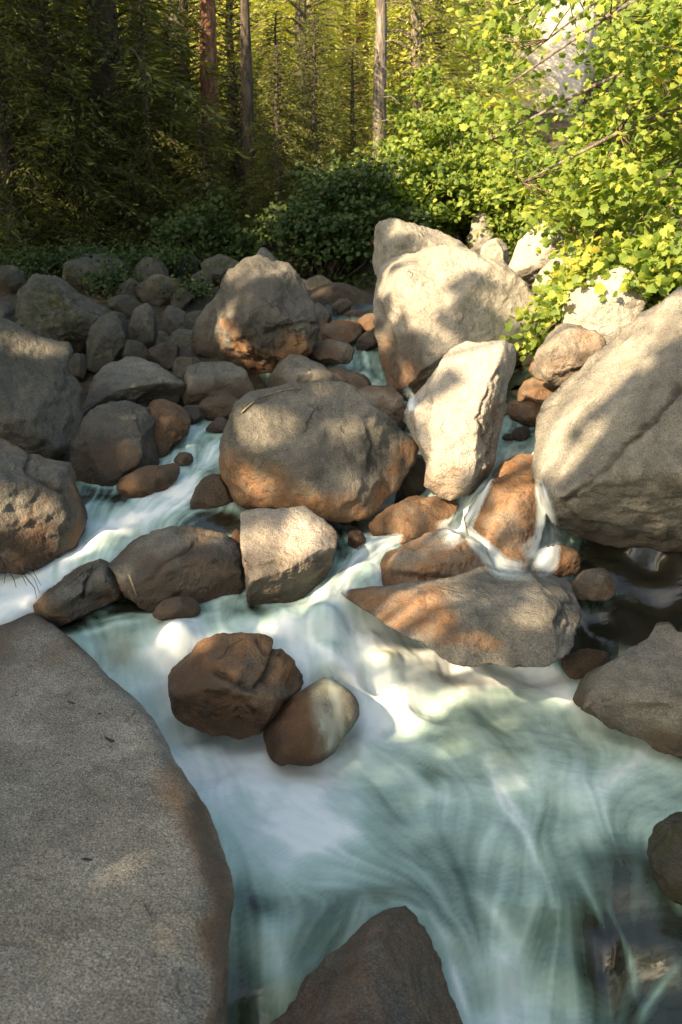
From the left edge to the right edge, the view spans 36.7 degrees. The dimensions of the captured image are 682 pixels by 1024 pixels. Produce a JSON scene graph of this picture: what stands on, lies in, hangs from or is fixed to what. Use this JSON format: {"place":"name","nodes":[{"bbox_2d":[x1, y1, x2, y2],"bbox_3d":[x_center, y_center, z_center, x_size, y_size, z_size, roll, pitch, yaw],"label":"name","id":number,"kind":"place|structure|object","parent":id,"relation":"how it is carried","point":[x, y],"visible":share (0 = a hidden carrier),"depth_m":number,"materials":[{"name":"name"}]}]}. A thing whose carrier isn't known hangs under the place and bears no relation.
{"place":"outdoors","nodes":[
{"label":"outdoors","id":0,"kind":"place"},
{"bbox_2d":[0,303,681,1023],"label":"stream","id":1,"kind":"structure","parent":0,"point":[490,827],"depth_m":8.69,"materials":[{"name":"liquid"}]},
{"bbox_2d":[0,438,87,574],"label":"boulder","id":2,"kind":"object","parent":1,"relation":"on","point":[43,516],"visible":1,"depth_m":10.79,"materials":[{"name":"stone"}]},
{"bbox_2d":[33,558,123,627],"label":"boulder","id":3,"kind":"object","parent":1,"relation":"on","point":[81,591],"visible":0.94,"depth_m":10.29,"materials":[{"name":"stone"}]},
{"bbox_2d":[116,463,179,498],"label":"boulder","id":4,"kind":"object","parent":1,"relation":"on","point":[144,481],"visible":0.97,"depth_m":12.12,"materials":[{"name":"stone"}]},
{"bbox_2d":[148,399,190,457],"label":"boulder","id":5,"kind":"object","parent":1,"relation":"on","point":[172,420],"visible":0.77,"depth_m":13.19,"materials":[{"name":"stone"}]},
{"bbox_2d":[152,596,200,620],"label":"boulder","id":6,"kind":"object","parent":1,"relation":"on","point":[177,607],"visible":0.96,"depth_m":10.10,"materials":[{"name":"stone"}]},
{"bbox_2d":[109,525,244,611],"bbox_3d":[-1.704,0.573,10.813,1.399,0.720,1.189,0,18,0],"label":"boulder","id":7,"kind":"object","parent":1,"relation":"on","point":[200,565],"visible":0.94,"depth_m":10.55,"materials":[{"name":"stone"}]},
{"bbox_2d":[190,473,233,509],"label":"boulder","id":8,"kind":"object","parent":1,"relation":"on","point":[211,491],"visible":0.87,"depth_m":11.78,"materials":[{"name":"stone"}]},
{"bbox_2d":[199,395,238,420],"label":"stone","id":9,"kind":"object","parent":1,"relation":"in","point":[212,408],"visible":0.84,"depth_m":13.85,"materials":[{"name":"stone"}]},
{"bbox_2d":[168,632,303,739],"bbox_3d":[-0.964,1.510,9.467,1.240,0.766,1.107,0,18,0],"label":"boulder","id":10,"kind":"object","parent":1,"relation":"in","point":[239,685],"visible":1,"depth_m":9.10,"materials":[{"name":"stone"}]},
{"bbox_2d":[240,506,337,605],"bbox_3d":[-0.544,0.465,10.641,1.031,0.879,1.279,0,18,0],"label":"boulder","id":11,"kind":"object","parent":1,"relation":"in","point":[287,554],"visible":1,"depth_m":10.41,"materials":[{"name":"stone"}]},
{"bbox_2d":[263,677,359,765],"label":"boulder","id":12,"kind":"object","parent":1,"relation":"on","point":[296,732],"visible":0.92,"depth_m":8.98,"materials":[{"name":"stone"}]},
{"bbox_2d":[323,671,345,747],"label":"waterfall","id":13,"kind":"structure","parent":12,"relation":"on","point":[334,724],"depth_m":9.01,"materials":[{"name":"liquid"}]},
{"bbox_2d":[219,380,418,522],"bbox_3d":[-0.284,-0.793,11.975,2.130,1.455,1.775,8,20,23],"label":"boulder","id":14,"kind":"object","parent":1,"relation":"on","point":[336,451],"visible":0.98,"depth_m":11.52,"materials":[{"name":"stone"}]},
{"bbox_2d":[308,339,354,365],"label":"boulder","id":15,"kind":"object","parent":1,"relation":"on","point":[329,352],"visible":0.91,"depth_m":15.59,"materials":[{"name":"stone"}]},
{"bbox_2d":[319,320,361,344],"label":"boulder","id":16,"kind":"object","parent":1,"relation":"on","point":[348,331],"visible":0.82,"depth_m":16.87,"materials":[{"name":"stone"}]},
{"bbox_2d":[333,537,394,590],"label":"waterfall","id":17,"kind":"structure","parent":1,"relation":"on","point":[344,582],"depth_m":10.98,"materials":[{"name":"liquid"}]},
{"bbox_2d":[269,905,462,1023],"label":"boulder","id":18,"kind":"object","parent":1,"relation":"in","point":[384,967],"visible":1,"depth_m":6.26,"materials":[{"name":"stone"}]},
{"bbox_2d":[358,385,404,428],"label":"boulder","id":19,"kind":"object","parent":1,"relation":"on","point":[389,401],"visible":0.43,"depth_m":14.16,"materials":[{"name":"stone"}]},
{"bbox_2d":[394,454,426,502],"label":"boulder","id":20,"kind":"object","parent":1,"relation":"on","point":[412,484],"visible":0.41,"depth_m":12.43,"materials":[{"name":"stone"}]},
{"bbox_2d":[367,495,458,538],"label":"boulder","id":21,"kind":"object","parent":1,"relation":"on","point":[415,517],"visible":0.89,"depth_m":11.50,"materials":[{"name":"stone"}]},
{"bbox_2d":[380,528,492,585],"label":"boulder","id":22,"kind":"object","parent":1,"relation":"on","point":[436,554],"visible":0.66,"depth_m":10.63,"materials":[{"name":"stone"}]},
{"bbox_2d":[373,244,539,400],"bbox_3d":[1.694,-2.785,15.078,2.445,2.186,2.174,0,18,0],"label":"boulder","id":23,"kind":"object","parent":1,"relation":"on","point":[433,305],"visible":0.7,"depth_m":14.52,"materials":[{"name":"stone"}]},
{"bbox_2d":[403,339,516,500],"bbox_3d":[1.283,-1.140,11.984,1.196,1.684,1.605,8,20,22],"label":"boulder","id":24,"kind":"object","parent":1,"relation":"on","point":[453,421],"visible":1,"depth_m":11.68,"materials":[{"name":"stone"}]},
{"bbox_2d":[340,566,581,667],"bbox_3d":[1.176,0.957,9.911,2.366,0.617,1.905,0,18,0],"label":"boulder","id":25,"kind":"object","parent":1,"relation":"on","point":[479,616],"visible":0.98,"depth_m":9.51,"materials":[{"name":"stone"}]},
{"bbox_2d":[464,473,545,572],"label":"boulder","id":26,"kind":"object","parent":1,"relation":"in","point":[504,521],"visible":0.84,"depth_m":11.05,"materials":[{"name":"stone"}]},
{"bbox_2d":[445,482,489,539],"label":"waterfall","id":27,"kind":"structure","parent":26,"relation":"on","point":[458,525],"depth_m":11.35,"materials":[{"name":"liquid"}]},
{"bbox_2d":[467,531,517,574],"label":"waterfall","id":28,"kind":"structure","parent":26,"relation":"on","point":[500,564],"depth_m":10.79,"materials":[{"name":"liquid"}]},
{"bbox_2d":[491,454,532,479],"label":"boulder","id":29,"kind":"object","parent":1,"relation":"on","point":[520,463],"visible":0.4,"depth_m":11.78,"materials":[{"name":"stone"}]},
{"bbox_2d":[505,400,540,426],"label":"stone","id":30,"kind":"object","parent":1,"relation":"on","point":[523,413],"visible":0.82,"depth_m":13.10,"materials":[{"name":"stone"}]},
{"bbox_2d":[517,377,558,404],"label":"boulder","id":31,"kind":"object","parent":1,"relation":"on","point":[533,389],"visible":0.44,"depth_m":13.20,"materials":[{"name":"stone"}]},
{"bbox_2d":[529,544,580,576],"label":"boulder","id":32,"kind":"object","parent":1,"relation":"on","point":[566,560],"visible":0.66,"depth_m":10.77,"materials":[{"name":"stone"}]},
{"bbox_2d":[561,648,609,678],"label":"boulder","id":33,"kind":"object","parent":1,"relation":"on","point":[579,663],"visible":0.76,"depth_m":10.16,"materials":[{"name":"stone"}]},
{"bbox_2d":[572,567,616,601],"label":"boulder","id":34,"kind":"object","parent":1,"relation":"on","point":[595,584],"visible":1,"depth_m":10.66,"materials":[{"name":"stone"}]},
{"bbox_2d":[531,286,681,551],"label":"boulder","id":35,"kind":"object","parent":1,"relation":"on","point":[606,467],"visible":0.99,"depth_m":10.91,"materials":[{"name":"stone"}]},
{"bbox_2d":[530,486,555,568],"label":"waterfall","id":36,"kind":"structure","parent":35,"relation":"on","point":[543,557],"depth_m":11.01,"materials":[{"name":"liquid"}]},
{"bbox_2d":[573,622,681,756],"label":"boulder","id":37,"kind":"object","parent":1,"relation":"on","point":[635,691],"visible":1,"depth_m":9.13,"materials":[{"name":"stone"}]},
{"bbox_2d":[647,812,681,904],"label":"boulder","id":38,"kind":"object","parent":1,"relation":"on","point":[664,851],"visible":1,"depth_m":7.71,"materials":[{"name":"stone"}]},
{"bbox_2d":[0,0,681,407],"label":"ground","id":39,"kind":"structure","parent":0,"point":[330,294],"depth_m":19.48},
{"bbox_2d":[0,265,25,294],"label":"stone","id":40,"kind":"object","parent":39,"relation":"on","point":[12,280],"visible":0.88,"depth_m":19.01,"materials":[{"name":"stone"}]},
{"bbox_2d":[0,234,78,282],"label":"shrub","id":41,"kind":"object","parent":39,"relation":"on","point":[31,262],"visible":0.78,"depth_m":20.64,"materials":[{"name":"green plant"}]},
{"bbox_2d":[0,318,83,460],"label":"boulder","id":42,"kind":"object","parent":39,"relation":"on","point":[41,397],"visible":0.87,"depth_m":12.50,"materials":[{"name":"stone"}]},
{"bbox_2d":[15,273,107,354],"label":"boulder","id":43,"kind":"object","parent":39,"relation":"on","point":[55,307],"visible":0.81,"depth_m":15.85,"materials":[{"name":"stone"}]},
{"bbox_2d":[0,0,133,265],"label":"fir tree","id":44,"kind":"object","parent":39,"relation":"on","point":[7,166],"visible":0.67,"depth_m":21.84,"materials":[{"name":"green plant"}]},
{"bbox_2d":[0,0,135,219],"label":"pine tree","id":45,"kind":"object","parent":39,"relation":"on","point":[27,41],"visible":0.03,"depth_m":24.43,"materials":[{"name":"green plant"}]},
{"bbox_2d":[14,71,140,253],"bbox_3d":[-5.828,-7.011,22.882,2.832,5.238,2.876,11,21,29],"label":"young fir tree","id":46,"kind":"object","parent":39,"relation":"on","point":[73,164],"visible":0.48,"depth_m":22.58,"materials":[{"name":"green plant"}]},
{"bbox_2d":[0,0,155,254],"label":"fir tree","id":47,"kind":"object","parent":39,"relation":"on","point":[48,61],"visible":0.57,"depth_m":22.13,"materials":[{"name":"green plant"}]},
{"bbox_2d":[62,253,129,293],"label":"stone","id":48,"kind":"object","parent":39,"relation":"on","point":[71,272],"visible":0.53,"depth_m":19.80,"materials":[{"name":"stone"}]},
{"bbox_2d":[47,232,145,273],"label":"shrub","id":49,"kind":"object","parent":39,"relation":"on","point":[81,250],"visible":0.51,"depth_m":20.31,"materials":[{"name":"green plant"}]},
{"bbox_2d":[86,313,125,373],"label":"boulder","id":50,"kind":"object","parent":39,"relation":"on","point":[106,342],"visible":0.89,"depth_m":15.30,"materials":[{"name":"stone"}]},
{"bbox_2d":[67,260,149,300],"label":"shrub","id":51,"kind":"object","parent":39,"relation":"on","point":[108,285],"visible":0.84,"depth_m":19.11,"materials":[{"name":"green plant"}]},
{"bbox_2d":[63,400,158,485],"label":"boulder","id":52,"kind":"object","parent":39,"relation":"on","point":[112,443],"visible":0.89,"depth_m":12.49,"materials":[{"name":"stone"}]},
{"bbox_2d":[0,612,233,1023],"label":"boulder","id":53,"kind":"object","parent":39,"relation":"on","point":[84,941],"visible":0.99,"depth_m":5.93,"materials":[{"name":"stone"}]},
{"bbox_2d":[0,0,250,247],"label":"pine tree","id":54,"kind":"object","parent":39,"relation":"on","point":[107,9],"visible":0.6,"depth_m":23.00,"materials":[{"name":"green plant"}]},
{"bbox_2d":[83,97,176,255],"bbox_3d":[-4.797,-7.022,23.411,2.535,4.622,2.546,1,18,2],"label":"young fir tree","id":55,"kind":"object","parent":39,"relation":"on","point":[133,231],"visible":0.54,"depth_m":23.05,"materials":[{"name":"green plant"}]},
{"bbox_2d":[82,356,185,415],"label":"boulder","id":56,"kind":"object","parent":39,"relation":"on","point":[141,381],"visible":0.72,"depth_m":13.98,"materials":[{"name":"stone"}]},
{"bbox_2d":[66,0,220,241],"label":"fir tree","id":57,"kind":"object","parent":39,"relation":"on","point":[174,49],"visible":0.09,"depth_m":25.52,"materials":[{"name":"green plant"}]},
{"bbox_2d":[129,303,157,349],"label":"boulder","id":58,"kind":"object","parent":39,"relation":"on","point":[143,327],"visible":0.85,"depth_m":16.13,"materials":[{"name":"stone"}]},
{"bbox_2d":[82,1,206,256],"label":"fir tree","id":59,"kind":"object","parent":39,"relation":"on","point":[146,107],"visible":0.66,"depth_m":22.74,"materials":[{"name":"green plant"}]},
{"bbox_2d":[135,274,180,307],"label":"stone","id":60,"kind":"object","parent":39,"relation":"on","point":[147,289],"visible":0.81,"depth_m":18.68,"materials":[{"name":"stone"}]},
{"bbox_2d":[110,236,207,277],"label":"shrub","id":61,"kind":"object","parent":39,"relation":"on","point":[169,260],"visible":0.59,"depth_m":20.82,"materials":[{"name":"green plant"}]},
{"bbox_2d":[147,343,178,369],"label":"stone","id":62,"kind":"object","parent":39,"relation":"on","point":[164,355],"visible":0.93,"depth_m":15.56,"materials":[{"name":"stone"}]},
{"bbox_2d":[161,305,188,335],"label":"stone","id":63,"kind":"object","parent":39,"relation":"on","point":[174,318],"visible":0.85,"depth_m":17.48,"materials":[{"name":"stone"}]},
{"bbox_2d":[122,77,231,252],"bbox_3d":[-3.969,-7.355,24.026,2.876,5.238,2.832,-10,21,-26],"label":"young fir tree","id":64,"kind":"object","parent":39,"relation":"on","point":[170,170],"visible":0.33,"depth_m":23.38,"materials":[{"name":"green plant"}]},
{"bbox_2d":[132,24,243,232],"bbox_3d":[-4.228,-8.889,26.511,3.820,6.932,3.802,2,18,5],"label":"young fir tree","id":65,"kind":"object","parent":39,"relation":"on","point":[166,34],"visible":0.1,"depth_m":25.76,"materials":[{"name":"green plant"}]},
{"bbox_2d":[156,272,220,303],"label":"shrub","id":66,"kind":"object","parent":39,"relation":"on","point":[193,290],"visible":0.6,"depth_m":18.87,"materials":[{"name":"green plant"}]},
{"bbox_2d":[170,0,238,216],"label":"pine tree","id":67,"kind":"object","parent":39,"relation":"on","point":[207,9],"visible":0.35,"depth_m":25.55,"materials":[{"name":"red plant"}]},
{"bbox_2d":[191,291,219,357],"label":"boulder","id":68,"kind":"object","parent":39,"relation":"on","point":[202,338],"visible":0.34,"depth_m":16.34,"materials":[{"name":"stone"}]},
{"bbox_2d":[137,175,277,271],"bbox_3d":[-2.940,-5.797,22.472,3.395,2.995,3.844,0,18,0],"label":"shrub","id":69,"kind":"object","parent":39,"relation":"on","point":[203,235],"visible":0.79,"depth_m":22.08,"materials":[{"name":"green plant"}]},
{"bbox_2d":[161,106,256,260],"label":"young fir tree","id":70,"kind":"object","parent":39,"relation":"on","point":[204,159],"visible":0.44,"depth_m":23.06,"materials":[{"name":"green plant"}]},
{"bbox_2d":[128,0,289,218],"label":"fir tree","id":71,"kind":"object","parent":39,"relation":"on","point":[186,3],"visible":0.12,"depth_m":28.29,"materials":[{"name":"green plant"}]},
{"bbox_2d":[182,361,255,405],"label":"boulder","id":72,"kind":"object","parent":39,"relation":"on","point":[202,380],"visible":0.78,"depth_m":14.26,"materials":[{"name":"stone"}]},
{"bbox_2d":[201,254,239,285],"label":"stone","id":73,"kind":"object","parent":39,"relation":"on","point":[217,266],"visible":0.78,"depth_m":20.43,"materials":[{"name":"stone"}]},
{"bbox_2d":[180,56,283,247],"bbox_3d":[-2.521,-7.790,24.658,3.196,5.820,3.146,1,18,3],"label":"young fir tree","id":74,"kind":"object","parent":39,"relation":"on","point":[234,138],"visible":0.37,"depth_m":24.26,"materials":[{"name":"green plant"}]},
{"bbox_2d":[179,0,296,214],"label":"fir tree","id":75,"kind":"object","parent":39,"relation":"on","point":[228,21],"visible":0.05,"depth_m":30.00,"materials":[{"name":"green plant"}]},
{"bbox_2d":[208,0,270,255],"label":"pine tree","id":76,"kind":"object","parent":39,"relation":"on","point":[247,96],"visible":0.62,"depth_m":23.67,"materials":[{"name":"brown plant"}]},
{"bbox_2d":[212,254,319,375],"bbox_3d":[-1.143,-2.913,15.581,1.658,1.888,1.542,0,18,0],"label":"boulder","id":77,"kind":"object","parent":39,"relation":"on","point":[266,320],"visible":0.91,"depth_m":15.16,"materials":[{"name":"stone"}]},
{"bbox_2d":[193,0,339,185],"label":"fir tree","id":78,"kind":"object","parent":39,"relation":"on","point":[237,10],"visible":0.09,"depth_m":34.44,"materials":[{"name":"green plant"}]},
{"bbox_2d":[225,9,320,224],"bbox_3d":[-1.567,-9.841,27.246,3.154,6.358,3.343,9,20,24],"label":"fir tree","id":79,"kind":"object","parent":39,"relation":"on","point":[274,32],"visible":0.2,"depth_m":26.73,"materials":[{"name":"green plant"}]},
{"bbox_2d":[231,43,318,250],"bbox_3d":[-1.457,-7.872,23.335,2.474,5.121,2.493,10,21,27],"label":"fir tree","id":80,"kind":"object","parent":39,"relation":"on","point":[277,165],"visible":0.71,"depth_m":23.05,"materials":[{"name":"green plant"}]},
{"bbox_2d":[227,0,372,171],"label":"fir tree","id":81,"kind":"object","parent":39,"relation":"on","point":[322,13],"visible":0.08,"depth_m":32.74,"materials":[{"name":"green plant"}]},
{"bbox_2d":[267,354,336,387],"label":"boulder","id":82,"kind":"object","parent":39,"relation":"on","point":[293,368],"visible":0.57,"depth_m":14.80,"materials":[{"name":"stone"}]},
{"bbox_2d":[202,0,408,200],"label":"fir tree","id":83,"kind":"object","parent":39,"relation":"on","point":[301,8],"visible":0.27,"depth_m":28.11,"materials":[{"name":"green plant"}]},
{"bbox_2d":[263,15,362,239],"bbox_3d":[-0.619,-8.462,23.823,2.690,5.646,2.715,-10,21,-29],"label":"fir tree","id":84,"kind":"object","parent":39,"relation":"on","point":[313,111],"visible":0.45,"depth_m":23.34,"materials":[{"name":"green plant"}]},
{"bbox_2d":[245,176,404,289],"bbox_3d":[-0.337,-5.416,21.527,3.368,3.092,3.543,0,18,0],"label":"shrub","id":85,"kind":"object","parent":39,"relation":"on","point":[317,249],"visible":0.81,"depth_m":20.85,"materials":[{"name":"green plant"}]},
{"bbox_2d":[320,43,385,237],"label":"fir tree","id":86,"kind":"object","parent":39,"relation":"on","point":[353,133],"visible":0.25,"depth_m":24.16,"materials":[{"name":"green plant"}]},
{"bbox_2d":[267,145,441,275],"bbox_3d":[0.409,-6.277,21.920,3.382,2.953,2.925,13,22,34],"label":"shrub","id":87,"kind":"object","parent":39,"relation":"on","point":[360,168],"visible":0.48,"depth_m":21.29,"materials":[{"name":"green plant"}]},
{"bbox_2d":[339,0,414,160],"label":"pine tree","id":88,"kind":"object","parent":39,"relation":"on","point":[380,76],"visible":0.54,"depth_m":25.69,"materials":[{"name":"grey plant"}]},
{"bbox_2d":[322,0,463,150],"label":"fir tree","id":89,"kind":"object","parent":39,"relation":"on","point":[373,22],"visible":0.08,"depth_m":35.56,"materials":[{"name":"green plant"}]},
{"bbox_2d":[336,131,451,225],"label":"shrub","id":90,"kind":"object","parent":39,"relation":"on","point":[408,185],"visible":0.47,"depth_m":21.95,"materials":[{"name":"green plant"}]},
{"bbox_2d":[319,0,519,170],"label":"fir tree","id":91,"kind":"object","parent":39,"relation":"on","point":[417,35],"visible":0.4,"depth_m":28.14,"materials":[{"name":"green plant"}]},
{"bbox_2d":[372,218,466,276],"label":"boulder","id":92,"kind":"object","parent":39,"relation":"on","point":[394,237],"visible":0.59,"depth_m":16.95,"materials":[{"name":"stone"}]},
{"bbox_2d":[362,137,488,236],"bbox_3d":[2.224,-7.125,23.458,3.570,2.720,4.566,0,18,0],"label":"shrub","id":93,"kind":"object","parent":39,"relation":"on","point":[450,216],"visible":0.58,"depth_m":22.54,"materials":[{"name":"green plant"}]},
{"bbox_2d":[370,63,511,162],"bbox_3d":[2.721,-9.055,25.983,4.195,4.373,4.567,0,18,0],"label":"shrub","id":94,"kind":"object","parent":39,"relation":"on","point":[435,138],"visible":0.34,"depth_m":25.43,"materials":[{"name":"green plant"}]},
{"bbox_2d":[366,0,518,155],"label":"fir tree","id":95,"kind":"object","parent":39,"relation":"on","point":[470,73],"visible":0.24,"depth_m":30.05,"materials":[{"name":"green plant"}]},
{"bbox_2d":[467,212,493,254],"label":"boulder","id":96,"kind":"object","parent":39,"relation":"on","point":[480,239],"visible":0.69,"depth_m":22.48,"materials":[{"name":"stone"}]},
{"bbox_2d":[405,0,556,140],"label":"fir tree","id":97,"kind":"object","parent":39,"relation":"on","point":[477,67],"visible":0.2,"depth_m":38.22,"materials":[{"name":"green plant"}]},
{"bbox_2d":[405,97,558,239],"bbox_3d":[2.938,-7.994,24.220,3.644,3.325,3.664,-16,24,-40],"label":"shrub","id":98,"kind":"object","parent":39,"relation":"on","point":[464,157],"visible":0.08,"depth_m":23.59,"materials":[{"name":"green plant"}]},
{"bbox_2d":[444,0,548,122],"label":"fir tree","id":99,"kind":"object","parent":39,"relation":"on","point":[525,78],"visible":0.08,"depth_m":45.77,"materials":[{"name":"green plant"}]},
{"bbox_2d":[451,124,570,247],"bbox_3d":[3.646,-7.304,23.352,3.306,3.207,3.656,-9,21,-26],"label":"shrub","id":100,"kind":"object","parent":39,"relation":"on","point":[488,193],"visible":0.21,"depth_m":22.48,"materials":[{"name":"green plant"}]},
{"bbox_2d":[508,218,564,286],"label":"boulder","id":101,"kind":"object","parent":39,"relation":"on","point":[525,265],"visible":0.55,"depth_m":16.34,"materials":[{"name":"stone"}]},
{"bbox_2d":[492,0,598,115],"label":"outcrop","id":102,"kind":"object","parent":39,"relation":"on","point":[556,74],"visible":0.25,"depth_m":50.26,"materials":[{"name":"stone"}]},
{"bbox_2d":[440,0,681,361],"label":"maple tree","id":103,"kind":"object","parent":39,"relation":"on","point":[653,260],"visible":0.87,"depth_m":13.94,"materials":[{"name":"green plant"}]},
{"bbox_2d":[532,323,606,386],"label":"boulder","id":104,"kind":"object","parent":39,"relation":"on","point":[564,351],"visible":0.77,"depth_m":12.66,"materials":[{"name":"stone"}]},
{"bbox_2d":[481,121,673,261],"bbox_3d":[5.171,-6.509,21.349,4.225,3.381,4.545,0,18,0],"label":"shrub","id":105,"kind":"object","parent":39,"relation":"on","point":[511,228],"visible":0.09,"depth_m":21.44,"materials":[{"name":"green plant"}]},
{"bbox_2d":[561,266,646,343],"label":"boulder","id":106,"kind":"object","parent":39,"relation":"on","point":[609,318],"visible":0.64,"depth_m":13.12,"materials":[{"name":"stone"}]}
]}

